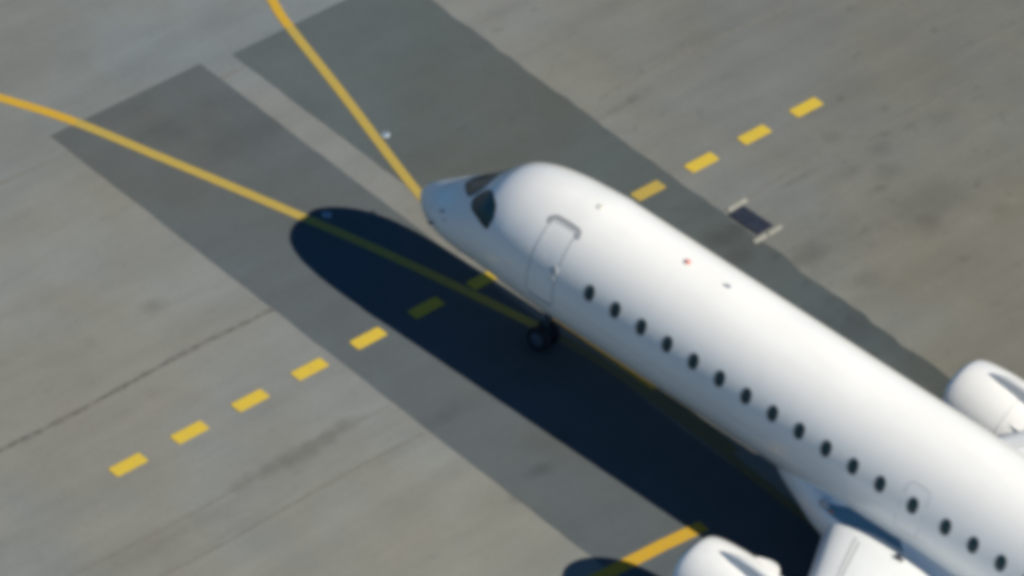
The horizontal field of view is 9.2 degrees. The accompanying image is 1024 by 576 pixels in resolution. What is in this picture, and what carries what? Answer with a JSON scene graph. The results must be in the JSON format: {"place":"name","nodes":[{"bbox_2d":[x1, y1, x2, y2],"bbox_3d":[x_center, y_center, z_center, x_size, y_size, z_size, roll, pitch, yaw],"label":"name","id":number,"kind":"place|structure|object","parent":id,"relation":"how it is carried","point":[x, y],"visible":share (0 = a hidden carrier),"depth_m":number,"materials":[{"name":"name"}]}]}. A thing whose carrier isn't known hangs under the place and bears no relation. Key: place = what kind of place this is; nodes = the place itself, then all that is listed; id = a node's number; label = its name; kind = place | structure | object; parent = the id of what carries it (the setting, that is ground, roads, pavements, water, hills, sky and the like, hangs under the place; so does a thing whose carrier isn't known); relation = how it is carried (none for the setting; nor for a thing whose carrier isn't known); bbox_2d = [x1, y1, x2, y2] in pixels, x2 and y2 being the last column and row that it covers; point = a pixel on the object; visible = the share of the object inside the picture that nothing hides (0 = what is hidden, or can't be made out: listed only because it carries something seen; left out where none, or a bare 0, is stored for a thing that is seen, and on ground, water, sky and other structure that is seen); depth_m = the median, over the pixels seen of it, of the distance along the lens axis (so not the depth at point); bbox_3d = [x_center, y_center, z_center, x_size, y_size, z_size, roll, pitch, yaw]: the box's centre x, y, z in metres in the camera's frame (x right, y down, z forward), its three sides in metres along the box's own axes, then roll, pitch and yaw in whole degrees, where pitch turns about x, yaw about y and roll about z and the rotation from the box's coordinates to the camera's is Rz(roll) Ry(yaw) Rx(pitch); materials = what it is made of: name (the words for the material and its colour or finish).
{"place":"outdoors","nodes":[
{"label":"outdoors","id":0,"kind":"place"},
{"bbox_2d":[0,0,1023,575],"bbox_3d":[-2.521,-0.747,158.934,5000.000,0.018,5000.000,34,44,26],"label":"apron ground","id":1,"kind":"structure","parent":0,"point":[172,402],"depth_m":159.75,"materials":[{"name":"concrete"}]},
{"bbox_2d":[50,64,821,575],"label":"asphalt strip","id":2,"kind":"object","parent":1,"relation":"on","point":[602,466],"visible":0.93,"depth_m":156.65,"materials":[{"name":"grey asphalt"}]},
{"bbox_2d":[322,212,330,216],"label":"inset light","id":3,"kind":"object","parent":2,"relation":"on","point":[326,214],"visible":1,"depth_m":159.74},
{"bbox_2d":[420,162,1023,575],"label":"airliner","id":4,"kind":"object","parent":2,"relation":"on","point":[882,468],"visible":1,"depth_m":150.82,"materials":[{"name":"white paint"}]},
{"bbox_2d":[471,190,495,228],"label":"cockpit side window","id":5,"kind":"structure","parent":4,"relation":"in","point":[483,205],"depth_m":154.47,"materials":[{"name":"glass"}]},
{"bbox_2d":[526,221,574,304],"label":"door","id":6,"kind":"structure","parent":4,"relation":"in","point":[549,251],"depth_m":153.27,"materials":[{"name":"white paint"}]},
{"bbox_2d":[583,284,595,301],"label":"cabin window","id":7,"kind":"structure","parent":4,"relation":"in","point":[589,292],"depth_m":152.67,"materials":[{"name":"black glass"}]},
{"bbox_2d":[609,301,621,318],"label":"cabin window","id":8,"kind":"structure","parent":4,"relation":"in","point":[615,309],"depth_m":152.30,"materials":[{"name":"black glass"}]},
{"bbox_2d":[635,318,647,335],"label":"cabin window","id":9,"kind":"structure","parent":4,"relation":"in","point":[641,326],"depth_m":151.96,"materials":[{"name":"black glass"}]},
{"bbox_2d":[661,335,673,352],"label":"cabin window","id":10,"kind":"structure","parent":4,"relation":"in","point":[667,343],"depth_m":151.63,"materials":[{"name":"black glass"}]},
{"bbox_2d":[687,352,699,370],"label":"cabin window","id":11,"kind":"structure","parent":4,"relation":"in","point":[693,360],"depth_m":151.26,"materials":[{"name":"black glass"}]},
{"bbox_2d":[713,369,725,387],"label":"cabin window","id":12,"kind":"structure","parent":4,"relation":"in","point":[719,379],"depth_m":150.93,"materials":[{"name":"black glass"}]},
{"bbox_2d":[739,387,752,404],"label":"cabin window","id":13,"kind":"structure","parent":4,"relation":"in","point":[746,394],"depth_m":150.56,"materials":[{"name":"black glass"}]},
{"bbox_2d":[766,404,778,422],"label":"cabin window","id":14,"kind":"structure","parent":4,"relation":"in","point":[772,413],"depth_m":150.19,"materials":[{"name":"black glass"}]},
{"bbox_2d":[792,422,805,439],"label":"cabin window","id":15,"kind":"structure","parent":4,"relation":"in","point":[799,429],"depth_m":149.86,"materials":[{"name":"black glass"}]},
{"bbox_2d":[819,439,832,457],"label":"cabin window","id":16,"kind":"structure","parent":4,"relation":"in","point":[826,447],"depth_m":149.50,"materials":[{"name":"black glass"}]},
{"bbox_2d":[846,457,859,475],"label":"cabin window","id":17,"kind":"structure","parent":4,"relation":"in","point":[853,464],"depth_m":149.17,"materials":[{"name":"black glass"}]},
{"bbox_2d":[873,475,886,492],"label":"cabin window","id":18,"kind":"structure","parent":4,"relation":"in","point":[880,482],"depth_m":148.81,"materials":[{"name":"black glass"}]},
{"bbox_2d":[906,496,919,514],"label":"cabin window","id":19,"kind":"structure","parent":4,"relation":"in","point":[912,504],"depth_m":148.37,"materials":[{"name":"black glass"}]},
{"bbox_2d":[938,518,951,535],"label":"cabin window","id":20,"kind":"structure","parent":4,"relation":"in","point":[945,525],"depth_m":147.97,"materials":[{"name":"black glass"}]},
{"bbox_2d":[966,536,979,553],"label":"cabin window","id":21,"kind":"structure","parent":4,"relation":"in","point":[973,543],"depth_m":147.61,"materials":[{"name":"black glass"}]},
{"bbox_2d":[994,554,1007,572],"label":"cabin window","id":22,"kind":"structure","parent":4,"relation":"in","point":[1001,561],"depth_m":147.25,"materials":[{"name":"black glass"}]},
{"bbox_2d":[232,0,950,398],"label":"asphalt strip","id":23,"kind":"object","parent":1,"relation":"on","point":[434,90],"visible":0.45,"depth_m":163.53,"materials":[{"name":"grey asphalt"}]},
{"bbox_2d":[381,132,389,136],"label":"inset light","id":24,"kind":"object","parent":23,"relation":"on","point":[385,134],"visible":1,"depth_m":162.57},
{"bbox_2d":[726,198,782,242],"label":"service pit","id":25,"kind":"object","parent":1,"relation":"on","point":[756,224],"visible":1,"depth_m":162.01,"materials":[{"name":"metal"}]}
]}

